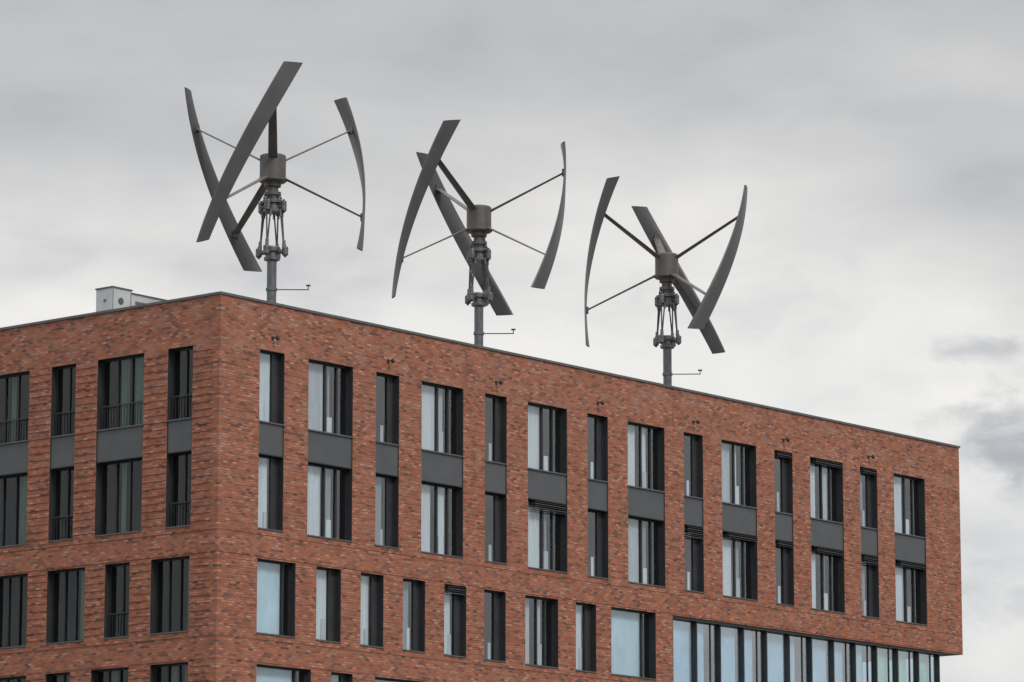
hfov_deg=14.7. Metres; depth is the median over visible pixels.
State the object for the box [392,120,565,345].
wind turbine
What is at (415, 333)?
parapet coping
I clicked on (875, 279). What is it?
sky
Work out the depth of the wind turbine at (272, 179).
138.25 m
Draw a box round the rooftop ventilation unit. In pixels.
[95,286,165,311]
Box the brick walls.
[0,294,962,681]
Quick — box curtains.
[11,353,928,681]
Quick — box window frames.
[0,347,939,681]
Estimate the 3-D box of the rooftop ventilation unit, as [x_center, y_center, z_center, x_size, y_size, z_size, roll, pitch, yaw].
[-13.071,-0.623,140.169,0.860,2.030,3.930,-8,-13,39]
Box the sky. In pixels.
[0,0,1023,681]
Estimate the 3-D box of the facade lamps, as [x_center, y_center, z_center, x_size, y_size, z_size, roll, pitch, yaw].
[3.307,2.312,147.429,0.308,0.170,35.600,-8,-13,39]
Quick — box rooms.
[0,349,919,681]
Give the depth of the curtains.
144.35 m
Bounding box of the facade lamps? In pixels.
[271,335,874,458]
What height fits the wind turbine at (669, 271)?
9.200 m
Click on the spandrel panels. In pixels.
(324, 449)
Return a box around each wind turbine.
[184,61,364,302]
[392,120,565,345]
[584,176,747,385]
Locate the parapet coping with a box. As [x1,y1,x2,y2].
[0,291,959,447]
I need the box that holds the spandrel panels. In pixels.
[0,417,925,564]
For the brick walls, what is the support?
on the ground

